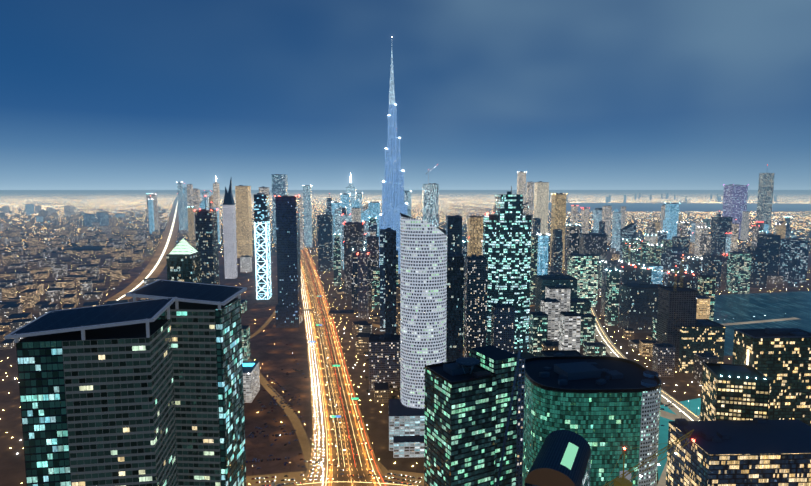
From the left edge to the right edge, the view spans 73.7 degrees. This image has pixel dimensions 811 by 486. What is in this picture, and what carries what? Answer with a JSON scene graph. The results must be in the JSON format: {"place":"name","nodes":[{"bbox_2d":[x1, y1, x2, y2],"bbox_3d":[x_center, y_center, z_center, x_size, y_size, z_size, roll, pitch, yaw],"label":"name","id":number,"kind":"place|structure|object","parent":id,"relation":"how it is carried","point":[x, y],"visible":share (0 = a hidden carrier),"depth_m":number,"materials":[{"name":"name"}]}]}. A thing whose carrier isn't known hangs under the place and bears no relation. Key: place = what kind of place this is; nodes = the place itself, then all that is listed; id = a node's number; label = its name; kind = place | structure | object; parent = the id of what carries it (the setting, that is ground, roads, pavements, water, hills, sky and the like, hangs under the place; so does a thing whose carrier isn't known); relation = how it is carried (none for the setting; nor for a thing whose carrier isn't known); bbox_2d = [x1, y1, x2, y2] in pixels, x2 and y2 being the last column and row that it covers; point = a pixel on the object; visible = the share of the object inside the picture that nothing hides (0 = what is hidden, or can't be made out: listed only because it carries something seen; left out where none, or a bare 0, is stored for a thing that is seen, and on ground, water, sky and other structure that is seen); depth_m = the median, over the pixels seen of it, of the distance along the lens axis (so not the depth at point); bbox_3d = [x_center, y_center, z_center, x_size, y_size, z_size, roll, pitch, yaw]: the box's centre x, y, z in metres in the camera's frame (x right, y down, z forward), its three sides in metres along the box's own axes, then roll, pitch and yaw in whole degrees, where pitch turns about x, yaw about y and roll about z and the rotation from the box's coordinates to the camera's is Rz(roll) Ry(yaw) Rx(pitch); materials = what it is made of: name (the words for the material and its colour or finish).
{"place":"outdoors","nodes":[
{"label":"outdoors","id":0,"kind":"place"},
{"bbox_2d":[177,182,184,229],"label":"tower","id":1,"kind":"structure","parent":0,"point":[180,204],"depth_m":3637.89,"materials":[{"name":"blue glass"}]},
{"bbox_2d":[104,256,312,475],"bbox_3d":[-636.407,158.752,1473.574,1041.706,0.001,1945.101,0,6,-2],"label":"ground","id":2,"kind":"structure","parent":0,"point":[271,353],"depth_m":891.25,"materials":[{"name":"brown soil"}]},
{"bbox_2d":[166,239,200,282],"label":"pyramid tower","id":3,"kind":"structure","parent":2,"relation":"on","point":[183,260],"depth_m":787.10,"materials":[{"name":"grey glass"}]},
{"bbox_2d":[194,196,218,284],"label":"tower","id":4,"kind":"structure","parent":2,"relation":"on","point":[206,229],"depth_m":1133.80,"materials":[{"name":"grey"}]},
{"bbox_2d":[222,204,237,278],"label":"tower","id":5,"kind":"structure","parent":2,"relation":"on","point":[229,236],"depth_m":1830.96,"materials":[{"name":"grey"}]},
{"bbox_2d":[235,185,252,257],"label":"tower","id":6,"kind":"structure","parent":2,"relation":"on","point":[243,219],"depth_m":2370.96,"materials":[{"name":"beige"}]},
{"bbox_2d":[241,325,250,360],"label":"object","id":7,"kind":"structure","parent":2,"relation":"on","point":[246,352],"depth_m":965.29,"materials":[{"name":"grey"}]},
{"bbox_2d":[243,361,259,402],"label":"white building","id":8,"kind":"structure","parent":2,"relation":"on","point":[251,381],"depth_m":785.42,"materials":[{"name":"grey"}]},
{"bbox_2d":[254,193,271,298],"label":"tower","id":9,"kind":"structure","parent":2,"relation":"on","point":[262,244],"depth_m":1486.62,"materials":[{"name":"grey metal"}]},
{"bbox_2d":[244,344,306,462],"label":"parked cars","id":10,"kind":"object","parent":2,"relation":"on","point":[275,419],"visible":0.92,"depth_m":740.35,"materials":[{"name":"blue"}]},
{"bbox_2d":[275,195,302,327],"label":"tower","id":11,"kind":"structure","parent":2,"relation":"on","point":[289,309],"depth_m":1190.85,"materials":[{"name":"grey"}]},
{"bbox_2d":[246,471,303,485],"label":"cross road","id":12,"kind":"structure","parent":0,"point":[296,476],"depth_m":573.69,"materials":[{"name":"brown asphalt"}]},
{"bbox_2d":[245,358,311,467],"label":"road","id":13,"kind":"structure","parent":0,"point":[304,442],"depth_m":709.88,"materials":[{"name":"asphalt"}]},
{"bbox_2d":[271,174,287,243],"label":"tower","id":14,"kind":"structure","parent":0,"point":[280,184],"depth_m":2954.51,"materials":[{"name":"blue glass"}]},
{"bbox_2d":[317,214,333,270],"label":"tower","id":15,"kind":"structure","parent":0,"point":[325,241],"depth_m":1991.34,"materials":[{"name":"blue glass"}]},
{"bbox_2d":[343,222,363,300],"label":"tower","id":16,"kind":"structure","parent":0,"point":[353,235],"depth_m":1469.00,"materials":[{"name":"grey"}]},
{"bbox_2d":[385,470,423,485],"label":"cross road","id":17,"kind":"structure","parent":0,"point":[415,475],"depth_m":575.66,"materials":[{"name":"asphalt"}]},
{"bbox_2d":[0,190,810,252],"bbox_3d":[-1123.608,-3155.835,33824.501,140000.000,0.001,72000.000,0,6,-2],"label":"ground","id":18,"kind":"structure","parent":0,"point":[464,204],"depth_m":9912.08,"materials":[{"name":"beige"}]},
{"bbox_2d":[104,197,178,301],"bbox_3d":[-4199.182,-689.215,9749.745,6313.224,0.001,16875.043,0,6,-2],"label":"highway","id":19,"kind":"structure","parent":18,"relation":"on","point":[143,275],"depth_m":2297.20,"materials":[{"name":"grey asphalt"}]},
{"bbox_2d":[117,199,177,299],"bbox_3d":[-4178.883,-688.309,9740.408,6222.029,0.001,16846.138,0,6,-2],"label":"light trail","id":20,"kind":"object","parent":19,"relation":"on","point":[169,236],"visible":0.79,"depth_m":2995.39,"materials":[{"name":"white"}]},
{"bbox_2d":[303,185,311,247],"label":"tower","id":21,"kind":"structure","parent":18,"relation":"on","point":[307,203],"depth_m":2774.84,"materials":[{"name":"blue glass"}]},
{"bbox_2d":[0,207,778,402],"bbox_3d":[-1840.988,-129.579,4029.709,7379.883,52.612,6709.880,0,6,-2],"label":"low-rise buildings","id":22,"kind":"structure","parent":18,"relation":"on","point":[30,295],"depth_m":1891.12,"materials":[{"name":"brown"}]},
{"bbox_2d":[0,209,782,349],"bbox_3d":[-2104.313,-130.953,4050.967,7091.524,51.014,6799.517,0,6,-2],"label":"low-rise buildings","id":23,"kind":"structure","parent":18,"relation":"on","point":[53,292],"depth_m":1841.07,"materials":[{"name":"brown"}]},
{"bbox_2d":[611,212,620,250],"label":"tower","id":24,"kind":"structure","parent":18,"relation":"on","point":[616,229],"depth_m":2634.97,"materials":[{"name":"blue glass"}]},
{"bbox_2d":[740,211,749,239],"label":"skyscraper","id":25,"kind":"structure","parent":18,"relation":"on","point":[744,232],"depth_m":3165.45,"materials":[{"name":"grey"}]},
{"bbox_2d":[0,250,810,485],"bbox_3d":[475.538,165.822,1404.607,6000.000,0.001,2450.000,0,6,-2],"label":"urban ground","id":26,"kind":"structure","parent":0,"point":[679,385],"depth_m":910.64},
{"bbox_2d":[4,297,177,485],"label":"twin tower","id":27,"kind":"structure","parent":26,"relation":"on","point":[96,389],"depth_m":255.40,"materials":[{"name":"grey glass"}]},
{"bbox_2d":[125,279,246,485],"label":"twin tower","id":28,"kind":"structure","parent":26,"relation":"on","point":[206,341],"depth_m":300.23,"materials":[{"name":"grey glass"}]},
{"bbox_2d":[270,212,388,485],"bbox_3d":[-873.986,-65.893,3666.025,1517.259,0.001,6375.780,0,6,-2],"label":"highway","id":29,"kind":"structure","parent":26,"relation":"on","point":[357,471],"depth_m":758.07,"materials":[{"name":"orange asphalt"}]},
{"bbox_2d":[303,252,373,485],"bbox_3d":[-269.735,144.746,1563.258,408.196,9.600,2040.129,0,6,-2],"label":"highway gantries and barriers","id":30,"kind":"object","parent":29,"relation":"on","point":[333,416],"visible":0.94,"depth_m":805.35,"materials":[{"name":"grey metal"}]},
{"bbox_2d":[307,294,371,479],"bbox_3d":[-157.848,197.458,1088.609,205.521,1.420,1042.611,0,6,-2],"label":"car lights","id":31,"kind":"object","parent":29,"relation":"on","point":[321,409],"visible":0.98,"depth_m":737.10,"materials":[{"name":"white"}]},
{"bbox_2d":[246,460,421,485],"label":"road","id":32,"kind":"structure","parent":26,"relation":"on","point":[340,474],"depth_m":574.04,"materials":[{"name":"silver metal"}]},
{"bbox_2d":[333,234,341,285],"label":"skyscraper","id":33,"kind":"structure","parent":26,"relation":"on","point":[337,262],"depth_m":1695.82,"materials":[{"name":"grey"}]},
{"bbox_2d":[334,206,341,265],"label":"skyscraper","id":34,"kind":"structure","parent":26,"relation":"on","point":[338,220],"depth_m":2109.95,"materials":[{"name":"blue glass"}]},
{"bbox_2d":[351,248,364,308],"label":"skyscraper","id":35,"kind":"structure","parent":26,"relation":"on","point":[354,276],"depth_m":1369.42,"materials":[{"name":"grey"}]},
{"bbox_2d":[358,248,368,318],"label":"skyscraper","id":36,"kind":"structure","parent":26,"relation":"on","point":[363,309],"depth_m":1262.80,"materials":[{"name":"grey"}]},
{"bbox_2d":[366,235,378,305],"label":"tower","id":37,"kind":"structure","parent":26,"relation":"on","point":[373,249],"depth_m":1398.57,"materials":[{"name":"grey"}]},
{"bbox_2d":[372,266,379,309],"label":"skyscraper","id":38,"kind":"structure","parent":26,"relation":"on","point":[376,290],"depth_m":1365.60,"materials":[{"name":"grey"}]},
{"bbox_2d":[369,333,399,390],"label":"building","id":39,"kind":"structure","parent":26,"relation":"on","point":[384,357],"depth_m":820.95,"materials":[{"name":"grey"}]},
{"bbox_2d":[380,228,392,331],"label":"tower","id":40,"kind":"structure","parent":26,"relation":"on","point":[382,280],"depth_m":1152.01,"materials":[{"name":"grey glass"}]},
{"bbox_2d":[385,228,395,333],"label":"tower","id":41,"kind":"structure","parent":26,"relation":"on","point":[390,281],"depth_m":869.31,"materials":[{"name":"grey glass"}]},
{"bbox_2d":[379,36,407,273],"bbox_3d":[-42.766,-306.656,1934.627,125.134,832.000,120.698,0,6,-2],"label":"skyscraper","id":42,"kind":"structure","parent":26,"relation":"on","point":[394,206],"depth_m":1911.56,"materials":[{"name":"blue glass"}]},
{"bbox_2d":[423,183,438,226],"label":"tower","id":43,"kind":"structure","parent":26,"relation":"on","point":[430,202],"depth_m":1988.86,"materials":[{"name":"blue glass"}]},
{"bbox_2d":[446,215,461,253],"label":"tower","id":44,"kind":"structure","parent":26,"relation":"on","point":[454,232],"depth_m":1056.31,"materials":[{"name":"grey glass"}]},
{"bbox_2d":[446,252,463,361],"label":"tower","id":45,"kind":"structure","parent":26,"relation":"on","point":[455,301],"depth_m":805.48,"materials":[{"name":"grey glass"}]},
{"bbox_2d":[245,368,672,485],"bbox_3d":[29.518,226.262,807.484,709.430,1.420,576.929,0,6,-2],"label":"parked cars","id":46,"kind":"object","parent":26,"relation":"on","point":[253,433],"visible":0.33,"depth_m":685.12,"materials":[{"name":"red"}]},
{"bbox_2d":[467,215,482,255],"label":"tower","id":47,"kind":"structure","parent":26,"relation":"on","point":[474,233],"depth_m":1502.63,"materials":[{"name":"grey"}]},
{"bbox_2d":[464,254,487,356],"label":"tower","id":48,"kind":"structure","parent":26,"relation":"on","point":[475,298],"depth_m":858.41,"materials":[{"name":"grey glass"}]},
{"bbox_2d":[491,303,514,352],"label":"building","id":49,"kind":"structure","parent":26,"relation":"on","point":[502,326],"depth_m":855.05,"materials":[{"name":"grey"}]},
{"bbox_2d":[483,186,531,352],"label":"glass tower","id":50,"kind":"structure","parent":26,"relation":"on","point":[507,228],"depth_m":907.56,"materials":[{"name":"teal glass"}]},
{"bbox_2d":[329,164,696,485],"bbox_3d":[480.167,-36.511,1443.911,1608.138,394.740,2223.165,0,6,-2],"label":"tower cranes","id":51,"kind":"object","parent":26,"relation":"on","point":[624,479],"visible":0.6,"depth_m":345.67,"materials":[{"name":"red metal"}]},
{"bbox_2d":[530,233,538,304],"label":"tower","id":52,"kind":"structure","parent":26,"relation":"on","point":[534,247],"depth_m":1414.34,"materials":[{"name":"grey glass"}]},
{"bbox_2d":[529,311,547,356],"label":"building","id":53,"kind":"structure","parent":26,"relation":"on","point":[538,327],"depth_m":897.91,"materials":[{"name":"grey"}]},
{"bbox_2d":[533,181,548,234],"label":"tower","id":54,"kind":"structure","parent":26,"relation":"on","point":[541,194],"depth_m":2508.66,"materials":[{"name":"grey"}]},
{"bbox_2d":[537,233,549,274],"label":"skyscraper","id":55,"kind":"structure","parent":26,"relation":"on","point":[542,254],"depth_m":1278.81,"materials":[{"name":"blue glass"}]},
{"bbox_2d":[541,297,559,340],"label":"building","id":56,"kind":"structure","parent":26,"relation":"on","point":[550,308],"depth_m":937.73,"materials":[{"name":"grey"}]},
{"bbox_2d":[551,228,562,272],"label":"skyscraper","id":57,"kind":"structure","parent":26,"relation":"on","point":[556,252],"depth_m":1763.50,"materials":[{"name":"blue"}]},
{"bbox_2d":[550,193,565,269],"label":"tower","id":58,"kind":"structure","parent":26,"relation":"on","point":[558,212],"depth_m":2011.61,"materials":[{"name":"grey concrete"}]},
{"bbox_2d":[545,284,570,318],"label":"building","id":59,"kind":"structure","parent":26,"relation":"on","point":[561,293],"depth_m":1099.53,"materials":[{"name":"grey"}]},
{"bbox_2d":[541,350,582,356],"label":"building","id":60,"kind":"structure","parent":26,"relation":"on","point":[560,353],"depth_m":754.46,"materials":[{"name":"grey"}]},
{"bbox_2d":[559,312,580,352],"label":"building","id":61,"kind":"structure","parent":26,"relation":"on","point":[569,329],"depth_m":816.09,"materials":[{"name":"grey"}]},
{"bbox_2d":[565,224,579,274],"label":"skyscraper","id":62,"kind":"structure","parent":26,"relation":"on","point":[572,237],"depth_m":1465.21,"materials":[{"name":"grey glass"}]},
{"bbox_2d":[570,298,590,313],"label":"building","id":63,"kind":"structure","parent":26,"relation":"on","point":[580,305],"depth_m":1126.72,"materials":[{"name":"grey"}]},
{"bbox_2d":[567,253,598,306],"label":"tower","id":64,"kind":"structure","parent":26,"relation":"on","point":[583,269],"depth_m":1391.63,"materials":[{"name":"green glass"}]},
{"bbox_2d":[580,314,595,346],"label":"building","id":65,"kind":"structure","parent":26,"relation":"on","point":[588,327],"depth_m":1046.94,"materials":[{"name":"green"}]},
{"bbox_2d":[583,342,605,355],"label":"building","id":66,"kind":"structure","parent":26,"relation":"on","point":[594,348],"depth_m":983.79,"materials":[{"name":"green"}]},
{"bbox_2d":[600,260,622,316],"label":"building","id":67,"kind":"structure","parent":26,"relation":"on","point":[614,265],"depth_m":1294.22,"materials":[{"name":"grey glass"}]},
{"bbox_2d":[605,269,619,325],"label":"skyscraper","id":68,"kind":"structure","parent":26,"relation":"on","point":[612,296],"depth_m":1203.49,"materials":[{"name":"grey"}]},
{"bbox_2d":[621,265,635,283],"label":"building","id":69,"kind":"structure","parent":26,"relation":"on","point":[628,273],"depth_m":1347.23,"materials":[{"name":"grey"}]},
{"bbox_2d":[632,240,648,262],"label":"building","id":70,"kind":"structure","parent":26,"relation":"on","point":[638,251],"depth_m":1728.92,"materials":[{"name":"green"}]},
{"bbox_2d":[647,244,661,264],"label":"building","id":71,"kind":"structure","parent":26,"relation":"on","point":[654,253],"depth_m":1632.59,"materials":[{"name":"green"}]},
{"bbox_2d":[652,343,675,376],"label":"building","id":72,"kind":"structure","parent":26,"relation":"on","point":[663,359],"depth_m":881.83,"materials":[{"name":"grey"}]},
{"bbox_2d":[664,246,682,285],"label":"building","id":73,"kind":"structure","parent":26,"relation":"on","point":[674,256],"depth_m":1560.21,"materials":[{"name":"glass"}]},
{"bbox_2d":[656,287,697,370],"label":"tower","id":74,"kind":"structure","parent":26,"relation":"on","point":[676,309],"depth_m":903.61,"materials":[{"name":"grey glass"}]},
{"bbox_2d":[668,272,693,288],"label":"building","id":75,"kind":"structure","parent":26,"relation":"on","point":[687,279],"depth_m":1108.41,"materials":[{"name":"grey"}]},
{"bbox_2d":[688,257,702,289],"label":"building","id":76,"kind":"structure","parent":26,"relation":"on","point":[694,264],"depth_m":1500.55,"materials":[{"name":"glass"}]},
{"bbox_2d":[696,295,710,318],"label":"building","id":77,"kind":"structure","parent":26,"relation":"on","point":[703,308],"depth_m":1049.17,"materials":[{"name":"grey"}]},
{"bbox_2d":[699,234,710,263],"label":"building","id":78,"kind":"structure","parent":26,"relation":"on","point":[705,244],"depth_m":2067.03,"materials":[{"name":"grey"}]},
{"bbox_2d":[693,352,718,384],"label":"building","id":79,"kind":"structure","parent":26,"relation":"on","point":[701,358],"depth_m":851.16,"materials":[{"name":"grey"}]},
{"bbox_2d":[697,274,715,320],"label":"building","id":80,"kind":"structure","parent":26,"relation":"on","point":[706,284],"depth_m":1105.45,"materials":[{"name":"grey"}]},
{"bbox_2d":[726,251,751,293],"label":"tower","id":81,"kind":"structure","parent":26,"relation":"on","point":[738,272],"depth_m":1572.80,"materials":[{"name":"green glass"}]},
{"bbox_2d":[678,319,810,425],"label":"office buildings","id":82,"kind":"structure","parent":26,"relation":"on","point":[780,358],"depth_m":625.86,"materials":[{"name":"grey glass"}]},
{"bbox_2d":[788,244,800,286],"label":"skyscraper","id":83,"kind":"structure","parent":26,"relation":"on","point":[794,268],"depth_m":1677.01,"materials":[{"name":"blue"}]},
{"bbox_2d":[0,0,810,189],"label":"sky","id":84,"kind":"structure","parent":0,"point":[95,94],"materials":[{"name":"blue"}]},
{"bbox_2d":[389,213,446,457],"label":"skyscraper","id":85,"kind":"structure","parent":0,"point":[423,281],"depth_m":643.11,"materials":[{"name":"grey"}]},
{"bbox_2d":[424,345,524,485],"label":"office building","id":86,"kind":"structure","parent":0,"point":[474,417],"depth_m":419.38,"materials":[{"name":"green"}]},
{"bbox_2d":[535,274,577,311],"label":"tower","id":87,"kind":"structure","parent":0,"point":[544,280],"depth_m":1190.30,"materials":[{"name":"grey glass"}]},
{"bbox_2d":[525,430,590,485],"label":"building","id":88,"kind":"structure","parent":0,"point":[563,457],"depth_m":351.82,"materials":[{"name":"grey"}]},
{"bbox_2d":[522,356,661,485],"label":"office building","id":89,"kind":"structure","parent":0,"point":[607,408],"depth_m":473.64,"materials":[{"name":"green glass"}]},
{"bbox_2d":[579,233,607,283],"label":"tower","id":90,"kind":"structure","parent":0,"point":[594,243],"depth_m":1720.68,"materials":[{"name":"purple"}]},
{"bbox_2d":[602,205,611,242],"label":"tower","id":91,"kind":"structure","parent":0,"point":[606,214],"depth_m":3033.15,"materials":[{"name":"grey"}]},
{"bbox_2d":[619,223,636,261],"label":"tower","id":92,"kind":"structure","parent":0,"point":[628,231],"depth_m":2080.43,"materials":[{"name":"blue glass"}]},
{"bbox_2d":[619,282,663,332],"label":"tower","id":93,"kind":"structure","parent":0,"point":[638,308],"depth_m":1148.51,"materials":[{"name":"grey"}]},
{"bbox_2d":[622,263,662,283],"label":"building","id":94,"kind":"structure","parent":0,"point":[657,277],"depth_m":1562.50,"materials":[{"name":"blue glass"}]},
{"bbox_2d":[591,307,699,420],"bbox_3d":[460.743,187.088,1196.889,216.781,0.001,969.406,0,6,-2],"label":"road","id":95,"kind":"structure","parent":0,"point":[664,401],"depth_m":823.30,"materials":[{"name":"grey asphalt"}]},
{"bbox_2d":[533,203,810,211],"bbox_3d":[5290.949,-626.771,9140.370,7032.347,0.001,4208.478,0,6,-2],"label":"creek water","id":96,"kind":"structure","parent":0,"point":[683,207],"depth_m":8417.21,"materials":[{"name":"blue liquid"}]},
{"bbox_2d":[664,203,679,239],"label":"tower","id":97,"kind":"structure","parent":0,"point":[671,217],"depth_m":2640.04,"materials":[{"name":"blue glass"}]},
{"bbox_2d":[657,398,700,479],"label":"water","id":98,"kind":"structure","parent":0,"point":[694,405],"depth_m":698.05,"materials":[{"name":"teal liquid"}]},
{"bbox_2d":[672,236,689,261],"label":"tower","id":99,"kind":"structure","parent":0,"point":[681,242],"depth_m":2038.42,"materials":[{"name":"blue glass"}]},
{"bbox_2d":[702,254,721,287],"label":"tower","id":100,"kind":"structure","parent":0,"point":[711,264],"depth_m":1659.68,"materials":[{"name":"blue"}]},
{"bbox_2d":[710,216,731,261],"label":"tower","id":101,"kind":"structure","parent":0,"point":[721,227],"depth_m":2247.54,"materials":[{"name":"blue glass"}]},
{"bbox_2d":[700,362,769,420],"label":"office building","id":102,"kind":"structure","parent":0,"point":[734,392],"depth_m":483.45,"materials":[{"name":"grey glass"}]},
{"bbox_2d":[722,184,747,238],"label":"tower","id":103,"kind":"structure","parent":0,"point":[734,202],"depth_m":3255.87,"materials":[{"name":"purple glass"}]},
{"bbox_2d":[666,417,810,485],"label":"corner building","id":104,"kind":"structure","parent":0,"point":[758,451],"depth_m":431.97,"materials":[{"name":"grey"}]},
{"bbox_2d":[747,245,768,287],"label":"tower","id":105,"kind":"structure","parent":0,"point":[759,266],"depth_m":1664.27,"materials":[{"name":"blue glass"}]},
{"bbox_2d":[713,291,810,355],"bbox_3d":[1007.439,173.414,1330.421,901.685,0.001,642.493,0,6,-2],"label":"canal water","id":106,"kind":"structure","parent":0,"point":[730,308],"depth_m":1351.62,"materials":[{"name":"teal liquid"}]},
{"bbox_2d":[756,173,774,232],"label":"tower","id":107,"kind":"structure","parent":0,"point":[765,197],"depth_m":3466.45,"materials":[{"name":"grey"}]},
{"bbox_2d":[757,233,780,274],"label":"tower","id":108,"kind":"structure","parent":0,"point":[771,241],"depth_m":1825.87,"materials":[{"name":"blue glass"}]},
{"bbox_2d":[779,238,809,282],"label":"tower","id":109,"kind":"structure","parent":0,"point":[785,247],"depth_m":1755.87,"materials":[{"name":"blue glass"}]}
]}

